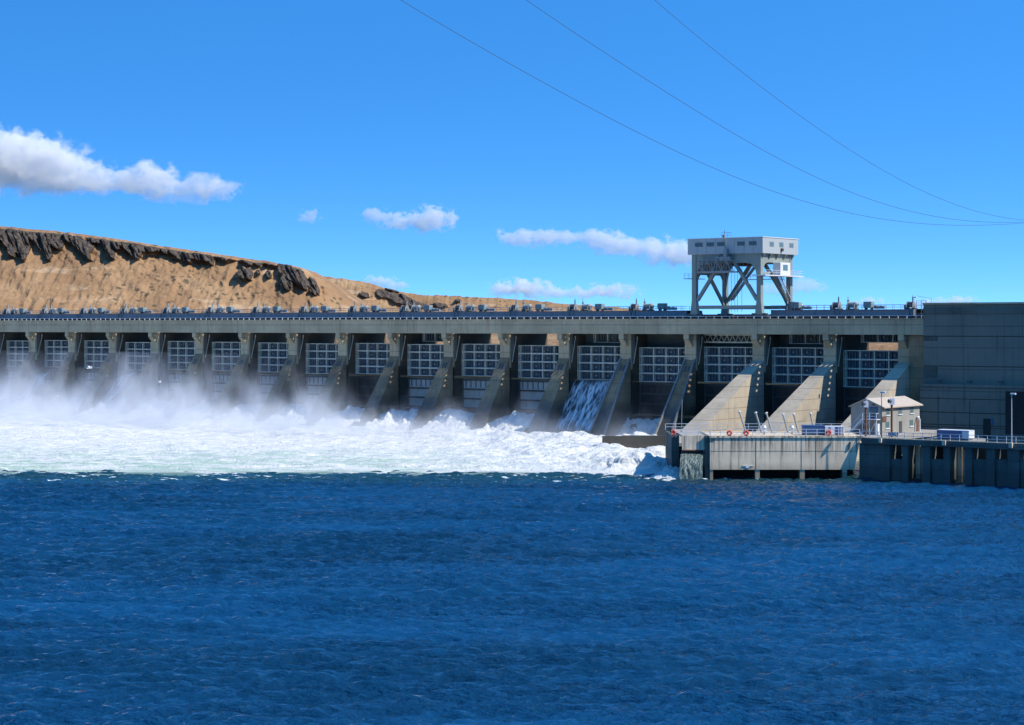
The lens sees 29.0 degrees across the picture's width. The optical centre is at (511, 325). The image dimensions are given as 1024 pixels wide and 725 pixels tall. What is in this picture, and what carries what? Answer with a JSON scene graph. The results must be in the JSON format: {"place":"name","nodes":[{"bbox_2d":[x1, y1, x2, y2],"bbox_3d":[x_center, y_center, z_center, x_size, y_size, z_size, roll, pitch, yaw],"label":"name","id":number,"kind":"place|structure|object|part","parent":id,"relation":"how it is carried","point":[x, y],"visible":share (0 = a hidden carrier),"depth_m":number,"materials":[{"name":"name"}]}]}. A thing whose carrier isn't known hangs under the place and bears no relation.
{"place":"outdoors","nodes":[
{"label":"outdoors","id":0,"kind":"place"},
{"bbox_2d":[0,226,674,382],"bbox_3d":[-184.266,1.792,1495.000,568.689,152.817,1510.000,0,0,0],"label":"hills","id":1,"kind":"structure","parent":0,"point":[68,271],"depth_m":1214.31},
{"bbox_2d":[0,461,1023,724],"bbox_3d":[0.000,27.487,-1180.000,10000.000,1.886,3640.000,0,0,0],"label":"river","id":2,"kind":"structure","parent":0,"point":[456,597],"depth_m":197.17,"materials":[{"name":"liquid"}]},
{"bbox_2d":[0,411,666,475],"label":"foam","id":3,"kind":"object","parent":2,"relation":"on","point":[47,442],"visible":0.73,"depth_m":420.73,"materials":[{"name":"white liquid"}]},
{"bbox_2d":[0,314,922,460],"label":"spillway dam","id":4,"kind":"structure","parent":2,"relation":"in","point":[466,375],"depth_m":499.48,"materials":[{"name":"concrete"}]},
{"bbox_2d":[0,306,701,319],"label":"hoist bridge","id":5,"kind":"structure","parent":4,"relation":"on","point":[417,315],"depth_m":524.36,"materials":[{"name":"paint"}]},
{"bbox_2d":[2,305,9,313],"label":"hoist winch","id":6,"kind":"object","parent":5,"relation":"on","point":[6,311],"visible":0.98,"depth_m":618.83,"materials":[{"name":"metal"}]},
{"bbox_2d":[10,307,19,313],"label":"hoist winch","id":7,"kind":"object","parent":5,"relation":"on","point":[14,311],"visible":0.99,"depth_m":616.38,"materials":[{"name":"metal"}]},
{"bbox_2d":[19,308,31,313],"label":"control cabinet","id":8,"kind":"object","parent":5,"relation":"on","point":[23,311],"visible":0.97,"depth_m":613.60,"materials":[{"name":"metal"}]},
{"bbox_2d":[40,305,47,313],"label":"hoist winch","id":9,"kind":"object","parent":5,"relation":"on","point":[43,312],"visible":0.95,"depth_m":608.15,"materials":[{"name":"metal"}]},
{"bbox_2d":[48,307,57,313],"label":"hoist winch","id":10,"kind":"object","parent":5,"relation":"on","point":[51,308],"visible":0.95,"depth_m":605.59,"materials":[{"name":"metal"}]},
{"bbox_2d":[58,308,70,313],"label":"control cabinet","id":11,"kind":"object","parent":5,"relation":"on","point":[62,312],"visible":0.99,"depth_m":602.63,"materials":[{"name":"metal"}]},
{"bbox_2d":[80,303,87,313],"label":"hoist winch","id":12,"kind":"object","parent":5,"relation":"on","point":[83,310],"visible":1,"depth_m":597.08,"materials":[{"name":"metal"}]},
{"bbox_2d":[87,304,96,313],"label":"hoist winch","id":13,"kind":"object","parent":5,"relation":"on","point":[91,310],"visible":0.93,"depth_m":594.54,"materials":[{"name":"metal"}]},
{"bbox_2d":[97,308,110,313],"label":"control cabinet","id":14,"kind":"object","parent":5,"relation":"on","point":[101,311],"visible":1,"depth_m":591.72,"materials":[{"name":"metal"}]},
{"bbox_2d":[120,304,128,312],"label":"hoist winch","id":15,"kind":"object","parent":5,"relation":"on","point":[124,310],"visible":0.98,"depth_m":586.28,"materials":[{"name":"metal"}]},
{"bbox_2d":[129,304,137,312],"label":"hoist winch","id":16,"kind":"object","parent":5,"relation":"on","point":[131,309],"visible":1,"depth_m":583.77,"materials":[{"name":"metal"}]},
{"bbox_2d":[139,307,152,312],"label":"control cabinet","id":17,"kind":"object","parent":5,"relation":"on","point":[141,309],"visible":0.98,"depth_m":580.85,"materials":[{"name":"metal"}]},
{"bbox_2d":[163,303,170,312],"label":"hoist winch","id":18,"kind":"object","parent":5,"relation":"on","point":[168,309],"visible":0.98,"depth_m":575.06,"materials":[{"name":"metal"}]},
{"bbox_2d":[172,306,180,312],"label":"hoist winch","id":19,"kind":"object","parent":5,"relation":"on","point":[175,309],"visible":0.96,"depth_m":572.56,"materials":[{"name":"metal"}]},
{"bbox_2d":[182,307,195,312],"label":"control cabinet","id":20,"kind":"object","parent":5,"relation":"on","point":[187,311],"visible":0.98,"depth_m":569.69,"materials":[{"name":"metal"}]},
{"bbox_2d":[205,302,214,312],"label":"hoist winch","id":21,"kind":"object","parent":5,"relation":"on","point":[210,310],"visible":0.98,"depth_m":564.19,"materials":[{"name":"metal"}]},
{"bbox_2d":[215,305,225,312],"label":"hoist winch","id":22,"kind":"object","parent":5,"relation":"on","point":[220,309],"visible":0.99,"depth_m":561.67,"materials":[{"name":"metal"}]},
{"bbox_2d":[226,307,240,312],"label":"control cabinet","id":23,"kind":"object","parent":5,"relation":"on","point":[228,309],"visible":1,"depth_m":558.92,"materials":[{"name":"metal"}]},
{"bbox_2d":[251,303,260,312],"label":"hoist winch","id":24,"kind":"object","parent":5,"relation":"on","point":[257,309],"visible":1,"depth_m":553.36,"materials":[{"name":"metal"}]},
{"bbox_2d":[261,305,271,312],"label":"hoist winch","id":25,"kind":"object","parent":5,"relation":"on","point":[267,309],"visible":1,"depth_m":550.66,"materials":[{"name":"metal"}]},
{"bbox_2d":[273,306,287,312],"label":"control cabinet","id":26,"kind":"object","parent":5,"relation":"on","point":[277,309],"visible":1,"depth_m":547.92,"materials":[{"name":"metal"}]},
{"bbox_2d":[298,301,307,312],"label":"hoist winch","id":27,"kind":"object","parent":5,"relation":"on","point":[302,308],"visible":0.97,"depth_m":542.51,"materials":[{"name":"metal"}]},
{"bbox_2d":[309,302,318,311],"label":"hoist winch","id":28,"kind":"object","parent":5,"relation":"on","point":[313,307],"visible":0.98,"depth_m":539.95,"materials":[{"name":"metal"}]},
{"bbox_2d":[321,306,336,311],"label":"control cabinet","id":29,"kind":"object","parent":5,"relation":"on","point":[332,310],"visible":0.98,"depth_m":536.80,"materials":[{"name":"metal"}]},
{"bbox_2d":[348,302,358,311],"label":"hoist winch","id":30,"kind":"object","parent":5,"relation":"on","point":[355,309],"visible":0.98,"depth_m":531.44,"materials":[{"name":"metal"}]},
{"bbox_2d":[359,301,369,311],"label":"hoist winch","id":31,"kind":"object","parent":5,"relation":"on","point":[362,308],"visible":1,"depth_m":528.85,"materials":[{"name":"metal"}]},
{"bbox_2d":[371,306,387,311],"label":"control cabinet","id":32,"kind":"object","parent":5,"relation":"on","point":[376,309],"visible":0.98,"depth_m":525.94,"materials":[{"name":"metal"}]},
{"bbox_2d":[399,300,410,311],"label":"hoist winch","id":33,"kind":"object","parent":5,"relation":"on","point":[403,308],"visible":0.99,"depth_m":520.45,"materials":[{"name":"metal"}]},
{"bbox_2d":[411,301,421,311],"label":"hoist winch","id":34,"kind":"object","parent":5,"relation":"on","point":[417,308],"visible":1,"depth_m":517.85,"materials":[{"name":"metal"}]},
{"bbox_2d":[423,305,440,311],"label":"control cabinet","id":35,"kind":"object","parent":5,"relation":"on","point":[426,308],"visible":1,"depth_m":515.17,"materials":[{"name":"metal"}]},
{"bbox_2d":[453,300,463,311],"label":"hoist winch","id":36,"kind":"object","parent":5,"relation":"on","point":[457,308],"visible":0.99,"depth_m":509.49,"materials":[{"name":"metal"}]},
{"bbox_2d":[465,300,475,311],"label":"hoist winch","id":37,"kind":"object","parent":5,"relation":"on","point":[467,305],"visible":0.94,"depth_m":507.04,"materials":[{"name":"metal"}]},
{"bbox_2d":[478,305,494,311],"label":"control cabinet","id":38,"kind":"object","parent":5,"relation":"on","point":[493,309],"visible":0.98,"depth_m":504.25,"materials":[{"name":"metal"}]},
{"bbox_2d":[509,299,520,310],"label":"hoist winch","id":39,"kind":"object","parent":5,"relation":"on","point":[516,307],"visible":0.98,"depth_m":498.54,"materials":[{"name":"metal"}]},
{"bbox_2d":[521,303,532,310],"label":"hoist winch","id":40,"kind":"object","parent":5,"relation":"on","point":[529,307],"visible":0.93,"depth_m":495.89,"materials":[{"name":"metal"}]},
{"bbox_2d":[535,304,553,310],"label":"control cabinet","id":41,"kind":"object","parent":5,"relation":"on","point":[539,307],"visible":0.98,"depth_m":493.19,"materials":[{"name":"metal"}]},
{"bbox_2d":[567,300,578,310],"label":"hoist winch","id":42,"kind":"object","parent":5,"relation":"on","point":[571,307],"visible":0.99,"depth_m":487.63,"materials":[{"name":"metal"}]},
{"bbox_2d":[580,299,591,310],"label":"hoist winch","id":43,"kind":"object","parent":5,"relation":"on","point":[588,307],"visible":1,"depth_m":485.05,"materials":[{"name":"metal"}]},
{"bbox_2d":[595,304,613,310],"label":"control cabinet","id":44,"kind":"object","parent":5,"relation":"on","point":[601,307],"visible":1,"depth_m":482.26,"materials":[{"name":"metal"}]},
{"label":"door","id":45,"kind":"part","parent":44,"relation":"part of","materials":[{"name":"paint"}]},
{"bbox_2d":[628,298,639,310],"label":"hoist winch","id":46,"kind":"object","parent":5,"relation":"on","point":[636,304],"visible":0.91,"depth_m":476.63,"materials":[{"name":"metal"}]},
{"bbox_2d":[642,299,653,310],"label":"hoist winch","id":47,"kind":"object","parent":5,"relation":"on","point":[650,305],"visible":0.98,"depth_m":474.04,"materials":[{"name":"metal"}]},
{"bbox_2d":[657,303,676,310],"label":"control cabinet","id":48,"kind":"object","parent":5,"relation":"on","point":[664,307],"visible":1,"depth_m":471.23,"materials":[{"name":"metal"}]},
{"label":"door","id":49,"kind":"part","parent":48,"relation":"part of","materials":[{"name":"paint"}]},
{"bbox_2d":[0,315,922,319],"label":"guard rail","id":50,"kind":"object","parent":4,"relation":"on","point":[463,317],"visible":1,"depth_m":499.36,"materials":[{"name":"metal"}]},
{"bbox_2d":[684,230,802,318],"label":"gantry crane","id":51,"kind":"object","parent":4,"relation":"on","point":[721,257],"visible":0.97,"depth_m":454.89,"materials":[{"name":"paint"}]},
{"bbox_2d":[788,302,796,318],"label":"utility box","id":52,"kind":"object","parent":4,"relation":"on","point":[789,305],"visible":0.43,"depth_m":457.50,"materials":[{"name":"paint"}]},
{"bbox_2d":[771,304,922,317],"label":"hoist bridge","id":53,"kind":"structure","parent":4,"relation":"on","point":[850,313],"depth_m":439.71,"materials":[{"name":"paint"}]},
{"bbox_2d":[791,302,812,309],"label":"control cabinet","id":54,"kind":"object","parent":53,"relation":"on","point":[797,304],"visible":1,"depth_m":449.41,"materials":[{"name":"metal"}]},
{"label":"door","id":55,"kind":"part","parent":54,"relation":"part of","materials":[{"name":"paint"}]},
{"bbox_2d":[830,296,842,309],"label":"hoist winch","id":56,"kind":"object","parent":53,"relation":"on","point":[834,306],"visible":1,"depth_m":443.88,"materials":[{"name":"metal"}]},
{"bbox_2d":[846,299,858,309],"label":"hoist winch","id":57,"kind":"object","parent":53,"relation":"on","point":[851,305],"visible":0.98,"depth_m":441.25,"materials":[{"name":"metal"}]},
{"bbox_2d":[863,302,885,308],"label":"control cabinet","id":58,"kind":"object","parent":53,"relation":"on","point":[866,305],"visible":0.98,"depth_m":438.44,"materials":[{"name":"metal"}]},
{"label":"door","id":59,"kind":"part","parent":58,"relation":"part of","materials":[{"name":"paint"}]},
{"bbox_2d":[904,297,917,308],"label":"hoist winch","id":60,"kind":"object","parent":53,"relation":"on","point":[910,306],"visible":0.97,"depth_m":432.90,"materials":[{"name":"metal"}]},
{"bbox_2d":[916,300,930,317],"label":"stair head","id":61,"kind":"object","parent":4,"relation":"on","point":[921,305],"visible":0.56,"depth_m":429.52},
{"bbox_2d":[602,435,664,447],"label":"training wall","id":62,"kind":"structure","parent":2,"relation":"in","point":[637,441],"depth_m":415.02,"materials":[{"name":"concrete"}]},
{"bbox_2d":[639,430,709,480],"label":"fishway gatehouse","id":63,"kind":"object","parent":2,"relation":"in","point":[689,458],"visible":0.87,"depth_m":352.90,"materials":[{"name":"concrete"}]},
{"bbox_2d":[674,429,710,435],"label":"quay railing","id":64,"kind":"object","parent":63,"relation":"on","point":[686,432],"visible":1,"depth_m":352.95,"materials":[{"name":"metal"}]},
{"bbox_2d":[665,424,841,429],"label":"quay railing","id":65,"kind":"object","parent":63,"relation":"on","point":[727,426],"visible":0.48,"depth_m":372.95,"materials":[{"name":"metal"}]},
{"bbox_2d":[705,433,861,479],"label":"fishway wall","id":66,"kind":"structure","parent":2,"relation":"in","point":[775,455],"depth_m":352.00,"materials":[{"name":"concrete"}]},
{"bbox_2d":[738,411,745,430],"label":"slanted pipe","id":67,"kind":"object","parent":66,"relation":"on","point":[742,420],"visible":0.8,"depth_m":361.88,"materials":[{"name":"metal"}]},
{"bbox_2d":[754,412,760,431],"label":"slanted pipe","id":68,"kind":"object","parent":66,"relation":"on","point":[755,413],"visible":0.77,"depth_m":361.86,"materials":[{"name":"metal"}]},
{"bbox_2d":[765,412,772,431],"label":"slanted pipe","id":69,"kind":"object","parent":66,"relation":"on","point":[766,413],"visible":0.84,"depth_m":361.77,"materials":[{"name":"metal"}]},
{"bbox_2d":[710,429,859,435],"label":"quay railing","id":70,"kind":"object","parent":66,"relation":"on","point":[763,432],"visible":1,"depth_m":352.11,"materials":[{"name":"metal"}]},
{"bbox_2d":[782,413,788,431],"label":"slanted pipe","id":71,"kind":"object","parent":66,"relation":"on","point":[783,414],"visible":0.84,"depth_m":361.80,"materials":[{"name":"metal"}]},
{"bbox_2d":[792,413,798,431],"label":"slanted pipe","id":72,"kind":"object","parent":66,"relation":"on","point":[796,424],"visible":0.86,"depth_m":361.76,"materials":[{"name":"metal"}]},
{"bbox_2d":[802,425,824,434],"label":"storage container","id":73,"kind":"object","parent":66,"relation":"on","point":[813,426],"visible":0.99,"depth_m":353.60,"materials":[{"name":"metal"}]},
{"bbox_2d":[825,426,844,434],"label":"storage container","id":74,"kind":"object","parent":66,"relation":"on","point":[834,427],"visible":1,"depth_m":353.15,"materials":[{"name":"white metal"}]},
{"bbox_2d":[859,437,1023,488],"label":"quay arcade","id":75,"kind":"object","parent":2,"relation":"in","point":[980,463],"visible":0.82,"depth_m":343.60,"materials":[{"name":"concrete"}]},
{"bbox_2d":[880,391,885,437],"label":"lamp post","id":76,"kind":"object","parent":75,"relation":"on","point":[881,392],"visible":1,"depth_m":348.77,"materials":[{"name":"metal"}]},
{"bbox_2d":[858,429,936,440],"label":"quay pavement","id":77,"kind":"structure","parent":75,"relation":"on","point":[909,434],"depth_m":365.13,"materials":[{"name":"grey concrete"}]},
{"bbox_2d":[861,398,867,435],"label":"horn post","id":78,"kind":"object","parent":77,"relation":"on","point":[865,404],"visible":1,"depth_m":355.81,"materials":[{"name":"metal"}]},
{"bbox_2d":[887,397,894,436],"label":"horn post","id":79,"kind":"object","parent":77,"relation":"on","point":[891,401],"visible":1,"depth_m":353.32,"materials":[{"name":"metal"}]},
{"bbox_2d":[860,431,1023,443],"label":"quay railing","id":80,"kind":"object","parent":75,"relation":"on","point":[968,438],"visible":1,"depth_m":342.17,"materials":[{"name":"metal"}]},
{"bbox_2d":[1010,393,1015,442],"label":"lamp post","id":81,"kind":"object","parent":75,"relation":"on","point":[1011,394],"visible":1,"depth_m":334.18,"materials":[{"name":"grey metal"}]},
{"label":"slab legs","id":82,"kind":"object","parent":75,"relation":"on","visible":0},
{"bbox_2d":[926,437,985,440],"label":"container slab","id":83,"kind":"structure","parent":82,"relation":"on","point":[977,439],"depth_m":347.35,"materials":[{"name":"grey concrete"}]},
{"bbox_2d":[937,429,974,439],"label":"storage container","id":84,"kind":"object","parent":83,"relation":"on","point":[963,434],"visible":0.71,"depth_m":345.90,"materials":[{"name":"metal"}]},
{"bbox_2d":[914,296,1023,442],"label":"powerhouse","id":85,"kind":"structure","parent":2,"relation":"in","point":[973,365],"depth_m":414.86,"materials":[{"name":"concrete"}]},
{"bbox_2d":[983,419,990,438],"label":"doorway","id":86,"kind":"structure","parent":85,"relation":"in","point":[986,422],"depth_m":411.77,"materials":[{"name":"concrete"}]},
{"bbox_2d":[1005,391,1023,434],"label":"steel door","id":87,"kind":"structure","parent":85,"relation":"in","point":[1018,399],"depth_m":408.07,"materials":[{"name":"metal"}]},
{"bbox_2d":[0,0,1023,313],"label":"sky","id":88,"kind":"structure","parent":0,"point":[374,142],"materials":[{"name":"blue"}]},
{"bbox_2d":[323,276,800,384],"bbox_3d":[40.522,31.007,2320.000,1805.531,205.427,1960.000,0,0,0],"label":"hills","id":89,"kind":"structure","parent":0,"point":[373,295],"depth_m":2285.81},
{"bbox_2d":[336,333,897,349],"bbox_3d":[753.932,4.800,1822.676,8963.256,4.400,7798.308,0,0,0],"label":"bank","id":90,"kind":"structure","parent":0,"point":[552,339],"depth_m":539.39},
{"bbox_2d":[401,0,1018,225],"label":"power line","id":91,"kind":"object","parent":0,"point":[662,144],"visible":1,"depth_m":255.72,"materials":[{"name":"metal"}]},
{"bbox_2d":[527,0,1014,222],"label":"power line","id":92,"kind":"object","parent":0,"point":[744,139],"visible":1,"depth_m":258.95,"materials":[{"name":"metal"}]},
{"bbox_2d":[655,0,1018,219],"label":"power line","id":93,"kind":"object","parent":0,"point":[816,127],"visible":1,"depth_m":259.43,"materials":[{"name":"metal"}]},
{"bbox_2d":[848,391,922,434],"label":"control house","id":94,"kind":"structure","parent":0,"point":[906,414],"depth_m":364.25,"materials":[{"name":"beige concrete"}]}
]}

